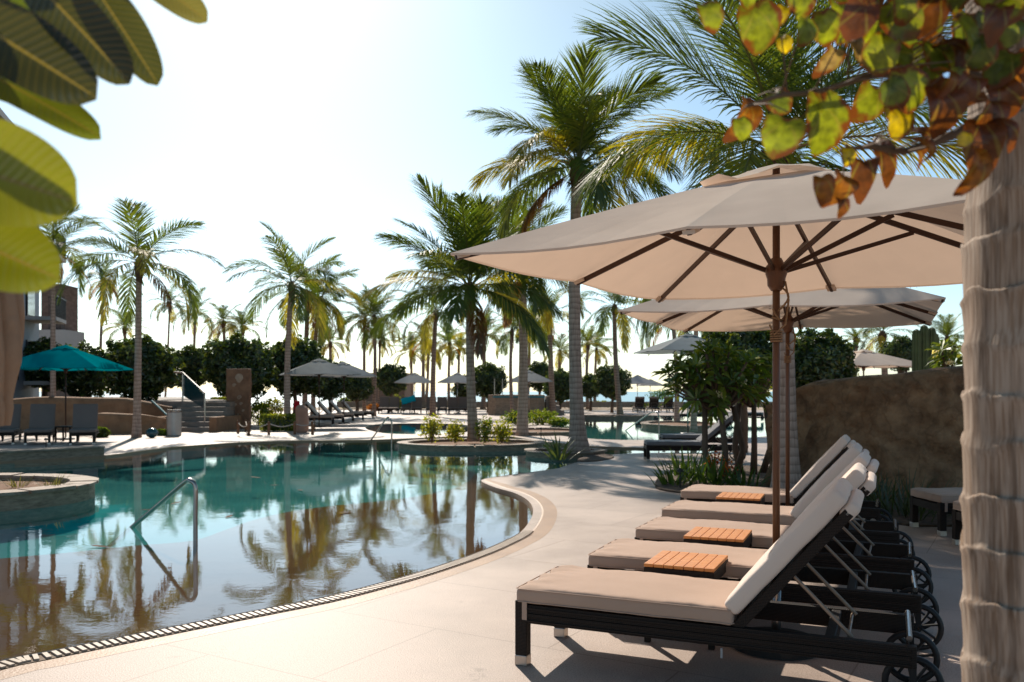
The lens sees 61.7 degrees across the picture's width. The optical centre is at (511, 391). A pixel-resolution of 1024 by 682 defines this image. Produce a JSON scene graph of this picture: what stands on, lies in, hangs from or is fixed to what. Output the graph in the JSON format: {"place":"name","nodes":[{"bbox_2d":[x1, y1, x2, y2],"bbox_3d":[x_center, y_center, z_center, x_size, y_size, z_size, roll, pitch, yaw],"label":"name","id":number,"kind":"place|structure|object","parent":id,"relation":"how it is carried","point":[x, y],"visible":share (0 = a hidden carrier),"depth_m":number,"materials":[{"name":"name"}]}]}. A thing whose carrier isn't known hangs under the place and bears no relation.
{"place":"outdoors","nodes":[
{"label":"outdoors","id":0,"kind":"place"},
{"bbox_2d":[0,508,307,558],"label":"pool floor","id":1,"kind":"structure","parent":0,"point":[83,536],"depth_m":11.22,"materials":[{"name":"teal paint"}]},
{"bbox_2d":[0,473,98,534],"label":"round planter","id":2,"kind":"object","parent":1,"relation":"on","point":[80,488],"visible":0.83,"depth_m":11.72,"materials":[{"name":"stone"}]},
{"bbox_2d":[0,445,104,460],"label":"pool wall","id":3,"kind":"structure","parent":1,"relation":"on","point":[45,453],"depth_m":19.23,"materials":[{"name":"stone"}]},
{"bbox_2d":[105,477,197,548],"bbox_3d":[-4.249,1.757,9.696,2.604,1.727,0.078,0,0,41],"label":"pool handrail","id":4,"kind":"object","parent":1,"relation":"on","point":[159,504],"visible":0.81,"depth_m":9.02,"materials":[{"name":"metal"}]},
{"bbox_2d":[0,502,532,659],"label":"pool shelf","id":5,"kind":"object","parent":1,"relation":"on","point":[48,602],"visible":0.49,"depth_m":7.74,"materials":[{"name":"paint"}]},
{"bbox_2d":[397,438,544,450],"bbox_3d":[-1.130,1.992,23.748,4.112,1.216,3.403,0,0,0],"label":"island planter","id":6,"kind":"object","parent":1,"relation":"on","point":[464,445],"visible":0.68,"depth_m":22.68,"materials":[{"name":"stone"}]},
{"bbox_2d":[418,413,443,442],"bbox_3d":[-2.232,1.011,23.663,0.744,0.857,0.682,0,0,0],"label":"croton shrub","id":7,"kind":"object","parent":6,"relation":"on","point":[430,429],"visible":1,"depth_m":23.56,"materials":[{"name":"green plant"}]},
{"bbox_2d":[358,173,564,441],"bbox_3d":[-1.000,-2.273,24.095,6.480,7.368,6.125,0,0,0],"label":"palm tree","id":8,"kind":"object","parent":6,"relation":"on","point":[477,216],"visible":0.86,"depth_m":23.25,"materials":[{"name":"green plant"}]},
{"bbox_2d":[524,447,607,457],"bbox_3d":[1.299,2.002,20.676,2.012,1.196,1.832,0,0,0],"label":"palm planter","id":9,"kind":"object","parent":1,"relation":"on","point":[533,452],"visible":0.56,"depth_m":20.15,"materials":[{"name":"stone"}]},
{"bbox_2d":[536,428,595,460],"bbox_3d":[1.176,1.163,18.764,1.254,0.686,1.616,0,0,16],"label":"agave","id":10,"kind":"object","parent":9,"relation":"in","point":[556,451],"visible":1,"depth_m":18.68,"materials":[{"name":"green plant"}]},
{"bbox_2d":[462,39,688,451],"bbox_3d":[1.581,-3.180,20.415,5.517,9.389,5.832,0,0,0],"label":"palm tree","id":11,"kind":"object","parent":9,"relation":"in","point":[577,131],"visible":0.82,"depth_m":19.88,"materials":[{"name":"green plant"}]},
{"bbox_2d":[0,438,714,529],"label":"pool water","id":12,"kind":"structure","parent":0,"point":[310,476],"depth_m":15.38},
{"bbox_2d":[39,392,771,406],"bbox_3d":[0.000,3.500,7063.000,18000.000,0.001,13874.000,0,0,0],"label":"sea","id":13,"kind":"structure","parent":0,"point":[629,396],"depth_m":582.51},
{"bbox_2d":[366,424,466,433],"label":"pool water","id":14,"kind":"structure","parent":0,"point":[406,429],"depth_m":35.66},
{"bbox_2d":[0,410,962,681],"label":"pool deck","id":15,"kind":"structure","parent":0,"point":[458,626],"depth_m":5.36,"materials":[{"name":"concrete"}]},
{"bbox_2d":[0,404,23,444],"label":"sun lounger","id":16,"kind":"object","parent":15,"relation":"on","point":[13,430],"visible":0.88,"depth_m":25.12,"materials":[{"name":"metal"}]},
{"bbox_2d":[0,291,24,425],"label":"folded umbrella","id":17,"kind":"object","parent":15,"relation":"on","point":[12,318],"visible":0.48,"depth_m":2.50,"materials":[{"name":"beige fabric"}]},
{"bbox_2d":[0,108,66,398],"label":"hotel building","id":18,"kind":"structure","parent":15,"relation":"on","point":[33,321],"depth_m":41.48,"materials":[{"name":"beige paint"}]},
{"bbox_2d":[24,404,57,444],"bbox_3d":[-13.693,0.934,24.960,0.668,1.129,2.116,0,0,-23],"label":"sun lounger","id":19,"kind":"object","parent":15,"relation":"on","point":[42,421],"visible":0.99,"depth_m":25.09,"materials":[{"name":"metal"}]},
{"bbox_2d":[39,284,83,396],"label":"hotel stair tower","id":20,"kind":"structure","parent":15,"relation":"on","point":[68,333],"depth_m":56.61,"materials":[{"name":"stone"}]},
{"bbox_2d":[20,345,133,439],"bbox_3d":[-13.895,0.021,26.700,3.040,2.951,3.040,0,0,-4],"label":"patio umbrella","id":21,"kind":"object","parent":15,"relation":"on","point":[65,358],"visible":0.94,"depth_m":26.06,"materials":[{"name":"teal fabric"}]},
{"bbox_2d":[38,203,123,396],"bbox_3d":[-17.476,-2.893,32.682,4.512,8.785,4.800,0,0,25],"label":"palm tree","id":22,"kind":"object","parent":15,"relation":"on","point":[54,238],"visible":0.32,"depth_m":32.72,"materials":[{"name":"green plant"}]},
{"bbox_2d":[69,404,98,444],"bbox_3d":[-12.435,0.934,24.960,0.668,1.129,2.116,0,0,-23],"label":"sun lounger","id":23,"kind":"object","parent":15,"relation":"on","point":[85,421],"visible":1,"depth_m":25.10,"materials":[{"name":"fabric"}]},
{"bbox_2d":[13,397,172,430],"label":"terrace wall","id":24,"kind":"structure","parent":15,"relation":"on","point":[115,405],"depth_m":32.64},
{"bbox_2d":[72,257,132,347],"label":"palm tree","id":25,"kind":"object","parent":15,"relation":"on","point":[91,274],"visible":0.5,"depth_m":57.90,"materials":[{"name":"green plant"}]},
{"bbox_2d":[0,0,207,292],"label":"plumeria branch","id":26,"kind":"object","parent":15,"relation":"on","point":[58,58],"visible":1,"depth_m":1.14,"materials":[{"name":"green plant"}]},
{"bbox_2d":[98,413,166,433],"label":"garden wall","id":27,"kind":"structure","parent":15,"relation":"on","point":[117,423],"depth_m":30.01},
{"bbox_2d":[54,197,225,437],"bbox_3d":[-12.209,-2.493,27.903,5.691,7.993,5.448,0,0,0],"label":"palm tree","id":28,"kind":"object","parent":15,"relation":"on","point":[142,263],"visible":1,"depth_m":27.60,"materials":[{"name":"green plant"}]},
{"bbox_2d":[98,397,226,408],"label":"raised terrace","id":29,"kind":"structure","parent":15,"relation":"on","point":[174,402],"depth_m":37.48,"materials":[{"name":"stone"}]},
{"bbox_2d":[23,336,71,396],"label":"round tree","id":30,"kind":"object","parent":29,"relation":"on","point":[36,346],"visible":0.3,"depth_m":41.24,"materials":[{"name":"green plant"}]},
{"bbox_2d":[47,339,108,397],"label":"round tree","id":31,"kind":"object","parent":29,"relation":"on","point":[82,383],"visible":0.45,"depth_m":40.25,"materials":[{"name":"green plant"}]},
{"bbox_2d":[102,333,185,400],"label":"round tree","id":32,"kind":"object","parent":29,"relation":"on","point":[158,369],"visible":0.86,"depth_m":37.26,"materials":[{"name":"green plant"}]},
{"bbox_2d":[173,344,209,388],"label":"round tree","id":33,"kind":"object","parent":29,"relation":"on","point":[191,356],"visible":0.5,"depth_m":43.28,"materials":[{"name":"green plant"}]},
{"bbox_2d":[166,409,181,435],"bbox_3d":[-11.423,1.055,28.990,0.500,0.890,0.500,0,0,0],"label":"litter bin","id":34,"kind":"object","parent":15,"relation":"on","point":[174,422],"visible":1,"depth_m":28.79,"materials":[{"name":"metal"}]},
{"bbox_2d":[160,402,241,431],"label":"stone steps","id":35,"kind":"structure","parent":15,"relation":"on","point":[221,416],"depth_m":32.98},
{"bbox_2d":[174,371,205,421],"bbox_3d":[-12.607,0.161,33.835,0.339,1.978,3.962,0,0,-37],"label":"glass railing","id":36,"kind":"object","parent":35,"relation":"on","point":[193,391],"visible":0.92,"depth_m":33.74,"materials":[{"name":"glass"}]},
{"bbox_2d":[226,369,251,428],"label":"stone slab","id":37,"kind":"structure","parent":15,"relation":"on","point":[238,387],"depth_m":34.50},
{"bbox_2d":[199,329,279,398],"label":"round tree","id":38,"kind":"object","parent":15,"relation":"on","point":[233,352],"visible":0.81,"depth_m":37.67,"materials":[{"name":"green plant"}]},
{"bbox_2d":[259,412,295,430],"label":"clipped hedge","id":39,"kind":"object","parent":15,"relation":"on","point":[276,419],"visible":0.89,"depth_m":32.14,"materials":[{"name":"green plant"}]},
{"bbox_2d":[0,470,556,679],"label":"coping","id":40,"kind":"object","parent":15,"relation":"on","point":[544,525],"visible":0.74,"depth_m":5.88,"materials":[{"name":"stone"}]},
{"bbox_2d":[0,530,533,669],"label":"drain grate","id":41,"kind":"object","parent":40,"relation":"on","point":[65,651],"visible":1,"depth_m":5.71,"materials":[{"name":"plastic"}]},
{"bbox_2d":[222,220,362,413],"bbox_3d":[-8.748,-2.654,34.321,5.470,8.315,5.169,0,0,0],"label":"palm tree","id":42,"kind":"object","parent":15,"relation":"on","point":[320,314],"visible":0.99,"depth_m":34.11,"materials":[{"name":"green plant"}]},
{"bbox_2d":[265,334,329,412],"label":"round tree","id":43,"kind":"object","parent":15,"relation":"on","point":[303,353],"visible":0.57,"depth_m":41.18,"materials":[{"name":"green plant"}]},
{"bbox_2d":[249,243,364,408],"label":"palm tree","id":44,"kind":"object","parent":15,"relation":"on","point":[307,327],"visible":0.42,"depth_m":51.84,"materials":[{"name":"green plant"}]},
{"bbox_2d":[265,263,368,414],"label":"palm tree","id":45,"kind":"object","parent":15,"relation":"on","point":[330,306],"visible":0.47,"depth_m":51.38,"materials":[{"name":"green plant"}]},
{"bbox_2d":[279,358,360,426],"bbox_3d":[-8.095,0.056,36.000,3.000,2.881,3.000,0,0,-20],"label":"patio umbrella","id":46,"kind":"object","parent":15,"relation":"on","point":[319,367],"visible":0.95,"depth_m":35.17,"materials":[{"name":"grey fabric"}]},
{"bbox_2d":[0,436,643,512],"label":"pool waterline","id":47,"kind":"object","parent":15,"relation":"attached to","point":[507,492],"visible":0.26,"depth_m":23.08,"materials":[{"name":"stone"}]},
{"bbox_2d":[311,358,354,411],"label":"round tree","id":48,"kind":"object","parent":15,"relation":"on","point":[333,389],"visible":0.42,"depth_m":45.36,"materials":[{"name":"green plant"}]},
{"bbox_2d":[344,377,374,416],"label":"round tree","id":49,"kind":"object","parent":15,"relation":"on","point":[359,390],"visible":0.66,"depth_m":49.52,"materials":[{"name":"green plant"}]},
{"bbox_2d":[330,289,396,410],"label":"palm tree","id":50,"kind":"object","parent":15,"relation":"on","point":[360,326],"visible":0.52,"depth_m":53.44,"materials":[{"name":"green plant"}]},
{"bbox_2d":[343,283,408,415],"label":"palm tree","id":51,"kind":"object","parent":15,"relation":"on","point":[373,307],"visible":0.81,"depth_m":51.88,"materials":[{"name":"green plant"}]},
{"bbox_2d":[372,363,408,411],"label":"round tree","id":52,"kind":"object","parent":15,"relation":"on","point":[388,375],"visible":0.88,"depth_m":61.35,"materials":[{"name":"green plant"}]},
{"bbox_2d":[388,274,485,415],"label":"palm tree","id":53,"kind":"object","parent":15,"relation":"on","point":[435,315],"visible":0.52,"depth_m":51.83,"materials":[{"name":"green plant"}]},
{"bbox_2d":[464,361,508,412],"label":"round tree","id":54,"kind":"object","parent":15,"relation":"on","point":[486,374],"visible":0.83,"depth_m":59.22,"materials":[{"name":"green plant"}]},
{"bbox_2d":[436,193,586,435],"bbox_3d":[0.184,-2.706,28.914,5.534,8.422,5.457,0,0,0],"label":"palm tree","id":55,"kind":"object","parent":15,"relation":"on","point":[522,428],"visible":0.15,"depth_m":28.85,"materials":[{"name":"green plant"}]},
{"bbox_2d":[486,310,536,411],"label":"palm tree","id":56,"kind":"object","parent":15,"relation":"on","point":[510,341],"visible":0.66,"depth_m":48.53,"materials":[{"name":"green plant"}]},
{"bbox_2d":[488,379,563,414],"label":"raised spa","id":57,"kind":"object","parent":15,"relation":"on","point":[498,404],"visible":0.52,"depth_m":53.50,"materials":[{"name":"stone"}]},
{"bbox_2d":[513,279,590,414],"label":"palm tree","id":58,"kind":"object","parent":15,"relation":"on","point":[552,404],"visible":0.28,"depth_m":53.69,"materials":[{"name":"green plant"}]},
{"bbox_2d":[542,366,569,409],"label":"round tree","id":59,"kind":"object","parent":15,"relation":"on","point":[561,382],"visible":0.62,"depth_m":61.16,"materials":[{"name":"green plant"}]},
{"bbox_2d":[562,288,648,414],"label":"palm tree","id":60,"kind":"object","parent":15,"relation":"on","point":[603,321],"visible":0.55,"depth_m":51.81,"materials":[{"name":"green plant"}]},
{"bbox_2d":[591,363,633,412],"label":"round tree","id":61,"kind":"object","parent":15,"relation":"on","point":[603,380],"visible":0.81,"depth_m":59.35,"materials":[{"name":"green plant"}]},
{"bbox_2d":[634,333,704,432],"bbox_3d":[6.149,-0.270,30.000,3.000,3.531,3.000,0,0,-10],"label":"patio umbrella","id":62,"kind":"object","parent":15,"relation":"on","point":[678,344],"visible":0.69,"depth_m":29.53,"materials":[{"name":"grey fabric"}]},
{"bbox_2d":[644,550,727,649],"bbox_3d":[1.072,1.264,5.255,0.420,0.472,0.460,0,0,24],"label":"slatted table","id":63,"kind":"object","parent":15,"relation":"on","point":[702,565],"visible":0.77,"depth_m":5.12,"materials":[{"name":"orange wood"}]},
{"bbox_2d":[644,417,745,461],"bbox_3d":[3.945,1.022,18.562,2.116,0.953,0.668,0,0,3],"label":"sun lounger","id":64,"kind":"object","parent":15,"relation":"on","point":[679,445],"visible":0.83,"depth_m":18.26,"materials":[{"name":"wicker"}]},
{"bbox_2d":[450,163,965,659],"bbox_3d":[1.550,0.083,5.030,2.720,2.835,2.720,0,0,34],"label":"patio umbrella","id":65,"kind":"object","parent":15,"relation":"on","point":[774,231],"visible":0.84,"depth_m":5.04,"materials":[{"name":"beige fabric"}]},
{"bbox_2d":[683,526,751,547],"bbox_3d":[1.502,1.264,6.236,0.420,0.472,0.460,0,0,23],"label":"slatted table","id":66,"kind":"object","parent":15,"relation":"on","point":[724,537],"visible":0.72,"depth_m":6.10,"materials":[{"name":"wood"}]},
{"bbox_2d":[655,465,804,495],"bbox_3d":[3.754,1.495,14.584,2.464,0.050,5.171,0,0,17],"label":"planting bed","id":67,"kind":"object","parent":15,"relation":"on","point":[668,487],"visible":0.17,"depth_m":13.68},
{"bbox_2d":[644,456,705,484],"bbox_3d":[2.567,1.237,13.710,1.071,0.537,1.185,0,0,0],"label":"strap leaf plant","id":68,"kind":"object","parent":67,"relation":"on","point":[663,480],"visible":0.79,"depth_m":13.57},
{"bbox_2d":[650,338,771,477],"bbox_3d":[3.394,0.311,14.546,2.097,2.418,1.528,0,0,0],"label":"plumeria tree","id":69,"kind":"object","parent":67,"relation":"on","point":[711,392],"visible":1,"depth_m":14.29,"materials":[{"name":"green plant"}]},
{"bbox_2d":[682,452,747,485],"bbox_3d":[3.158,1.211,13.524,1.113,0.588,1.165,0,0,-23],"label":"strap leaf plant","id":70,"kind":"object","parent":67,"relation":"on","point":[713,477],"visible":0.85,"depth_m":13.30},
{"bbox_2d":[717,348,771,473],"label":"plumeria tree","id":71,"kind":"object","parent":67,"relation":"on","point":[763,393],"visible":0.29,"depth_m":15.25,"materials":[{"name":"green plant"}]},
{"bbox_2d":[717,459,771,486],"bbox_3d":[3.490,1.258,13.322,0.972,0.495,1.063,0,0,-41],"label":"strap leaf plant","id":72,"kind":"object","parent":67,"relation":"on","point":[740,482],"visible":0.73,"depth_m":13.19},
{"bbox_2d":[562,0,967,494],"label":"palm tree","id":73,"kind":"object","parent":67,"relation":"on","point":[771,77],"visible":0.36,"depth_m":12.17,"materials":[{"name":"green plant"}]},
{"bbox_2d":[515,478,944,681],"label":"sun lounger","id":74,"kind":"object","parent":15,"relation":"on","point":[562,599],"visible":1,"depth_m":4.37,"materials":[{"name":"fabric"}]},
{"bbox_2d":[699,330,771,452],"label":"round tree","id":75,"kind":"object","parent":15,"relation":"on","point":[746,340],"visible":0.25,"depth_m":20.49,"materials":[{"name":"green plant"}]},
{"bbox_2d":[716,492,764,504],"bbox_3d":[2.263,1.264,8.485,0.420,0.472,0.460,0,0,22],"label":"slatted table","id":76,"kind":"object","parent":15,"relation":"on","point":[749,498],"visible":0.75,"depth_m":8.33,"materials":[{"name":"wood"}]},
{"bbox_2d":[587,463,943,649],"bbox_3d":[1.596,0.980,5.543,2.116,1.037,0.670,0,0,23],"label":"sun lounger","id":77,"kind":"object","parent":15,"relation":"on","point":[625,554],"visible":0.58,"depth_m":5.38,"materials":[{"name":"metal"}]},
{"bbox_2d":[618,287,945,505],"bbox_3d":[2.780,0.083,8.650,2.720,2.835,2.720,0,0,24],"label":"patio umbrella","id":78,"kind":"object","parent":15,"relation":"on","point":[864,307],"visible":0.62,"depth_m":8.63,"materials":[{"name":"beige fabric"}]},
{"bbox_2d":[634,451,933,603],"bbox_3d":[2.059,0.980,6.599,2.116,1.037,0.670,0,0,25],"label":"sun lounger","id":79,"kind":"object","parent":15,"relation":"on","point":[884,557],"visible":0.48,"depth_m":6.47,"materials":[{"name":"fabric"}]},
{"bbox_2d":[680,435,892,521],"bbox_3d":[2.921,0.980,9.172,2.116,1.037,0.670,0,0,24],"label":"sun lounger","id":80,"kind":"object","parent":15,"relation":"on","point":[869,510],"visible":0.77,"depth_m":8.87,"materials":[{"name":"fabric"}]},
{"bbox_2d":[661,443,915,555],"bbox_3d":[2.462,0.980,7.731,2.116,1.037,0.670,0,0,23],"label":"sun lounger","id":81,"kind":"object","parent":15,"relation":"on","point":[881,531],"visible":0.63,"depth_m":7.54,"materials":[{"name":"fabric"}]},
{"bbox_2d":[767,328,859,387],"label":"round tree","id":82,"kind":"object","parent":15,"relation":"on","point":[827,353],"visible":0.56,"depth_m":18.45,"materials":[{"name":"green plant"}]},
{"bbox_2d":[760,366,964,497],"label":"rock wall","id":83,"kind":"structure","parent":15,"relation":"on","point":[897,424],"depth_m":12.00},
{"bbox_2d":[854,349,911,375],"bbox_3d":[11.069,0.081,27.000,2.600,2.831,2.600,0,0,-12],"label":"patio umbrella","id":84,"kind":"object","parent":15,"relation":"on","point":[864,359],"visible":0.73,"depth_m":26.21,"materials":[{"name":"beige fabric"}]},
{"bbox_2d":[851,325,919,374],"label":"palm tree","id":85,"kind":"object","parent":15,"relation":"on","point":[882,335],"visible":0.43,"depth_m":41.86,"materials":[{"name":"green plant"}]},
{"bbox_2d":[879,335,911,372],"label":"round tree","id":86,"kind":"object","parent":15,"relation":"on","point":[899,346],"visible":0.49,"depth_m":29.62,"materials":[{"name":"green plant"}]},
{"bbox_2d":[881,498,962,526],"bbox_3d":[5.298,1.498,11.125,1.849,0.045,3.644,0,0,28],"label":"rock bed","id":87,"kind":"object","parent":15,"relation":"on","point":[901,519],"visible":0.14,"depth_m":9.87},
{"bbox_2d":[865,465,956,514],"bbox_3d":[4.615,1.160,10.587,1.680,0.684,1.511,0,0,-33],"label":"grass clump","id":88,"kind":"object","parent":87,"relation":"on","point":[886,497],"visible":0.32,"depth_m":10.63,"materials":[{"name":"green plant"}]},
{"bbox_2d":[863,465,961,521],"bbox_3d":[4.790,1.192,10.207,1.300,0.620,1.580,0,0,42],"label":"grass clump","id":89,"kind":"object","parent":87,"relation":"on","point":[920,511],"visible":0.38,"depth_m":10.18,"materials":[{"name":"green plant"}]},
{"bbox_2d":[910,487,962,536],"bbox_3d":[5.471,0.980,9.201,2.116,1.037,0.670,0,0,-1],"label":"sun lounger","id":90,"kind":"object","parent":15,"relation":"on","point":[940,501],"visible":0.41,"depth_m":9.04,"materials":[{"name":"metal"}]},
{"bbox_2d":[925,335,962,367],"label":"plumeria tree","id":91,"kind":"object","parent":15,"relation":"on","point":[944,357],"visible":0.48,"depth_m":13.98,"materials":[{"name":"green plant"}]},
{"bbox_2d":[927,312,963,358],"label":"palm tree","id":92,"kind":"object","parent":15,"relation":"on","point":[947,329],"visible":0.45,"depth_m":35.80,"materials":[{"name":"green plant"}]},
{"bbox_2d":[952,500,961,544],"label":"sun lounger","id":93,"kind":"object","parent":15,"relation":"on","point":[956,521],"visible":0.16,"depth_m":8.34,"materials":[{"name":"metal"}]},
{"bbox_2d":[959,0,1023,681],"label":"ringed palm","id":94,"kind":"object","parent":15,"relation":"on","point":[991,497],"visible":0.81,"depth_m":1.89,"materials":[{"name":"beige plant"}]},
{"bbox_2d":[0,0,967,455],"label":"sky","id":95,"kind":"structure","parent":0,"point":[311,120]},
{"bbox_2d":[251,407,762,409],"bbox_3d":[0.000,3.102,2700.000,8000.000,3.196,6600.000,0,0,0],"label":"ground","id":96,"kind":"structure","parent":0,"point":[566,408],"depth_m":81.22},
{"bbox_2d":[147,283,186,396],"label":"palm tree","id":97,"kind":"object","parent":96,"relation":"on","point":[182,312],"visible":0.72,"depth_m":79.21,"materials":[{"name":"green plant"}]},
{"bbox_2d":[166,287,219,345],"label":"palm tree","id":98,"kind":"object","parent":96,"relation":"on","point":[194,327],"visible":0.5,"depth_m":79.22,"materials":[{"name":"green plant"}]},
{"bbox_2d":[198,302,251,396],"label":"palm tree","id":99,"kind":"object","parent":96,"relation":"on","point":[221,311],"visible":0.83,"depth_m":71.67,"materials":[{"name":"green plant"}]},
{"bbox_2d":[395,318,452,407],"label":"palm tree","id":100,"kind":"object","parent":96,"relation":"on","point":[412,351],"visible":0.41,"depth_m":75.25,"materials":[{"name":"green plant"}]},
{"bbox_2d":[436,324,465,407],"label":"palm tree","id":101,"kind":"object","parent":96,"relation":"on","point":[449,348],"visible":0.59,"depth_m":79.18,"materials":[{"name":"green plant"}]},
{"bbox_2d":[451,307,517,408],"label":"palm tree","id":102,"kind":"object","parent":96,"relation":"on","point":[496,338],"visible":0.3,"depth_m":71.48,"materials":[{"name":"green plant"}]},
{"bbox_2d":[337,402,770,406],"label":"seaside wall","id":103,"kind":"structure","parent":96,"relation":"on","point":[564,404],"depth_m":74.80,"materials":[{"name":"stone"}]},
{"bbox_2d":[558,324,612,408],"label":"palm tree","id":104,"kind":"object","parent":96,"relation":"on","point":[587,339],"visible":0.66,"depth_m":71.64,"materials":[{"name":"green plant"}]},
{"bbox_2d":[553,416,765,439],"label":"pool water","id":105,"kind":"structure","parent":0,"point":[611,429],"depth_m":34.73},
{"bbox_2d":[696,0,1023,218],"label":"blotched leaf branch","id":106,"kind":"object","parent":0,"point":[909,51],"visible":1,"depth_m":1.50,"materials":[{"name":"green plant"}]},
{"bbox_2d":[912,325,939,370],"bbox_3d":[8.229,0.090,17.060,0.584,2.819,0.290,0,0,0],"label":"column cactus","id":107,"kind":"object","parent":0,"point":[924,337],"depth_m":16.94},
{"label":"far pool floor","id":108,"kind":"structure","parent":0,"visible":0},
{"bbox_2d":[640,421,715,430],"bbox_3d":[7.321,1.926,36.773,3.510,1.148,6.110,0,0,0],"label":"pool planter","id":109,"kind":"object","parent":108,"relation":"on","point":[672,425],"visible":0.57,"depth_m":35.96,"materials":[{"name":"stone"}]},
{"bbox_2d":[629,300,702,421],"bbox_3d":[7.371,-1.910,39.709,3.943,6.828,4.267,0,0,0],"label":"palm tree","id":110,"kind":"object","parent":109,"relation":"in","point":[657,329],"visible":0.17,"depth_m":39.61,"materials":[{"name":"green plant"}]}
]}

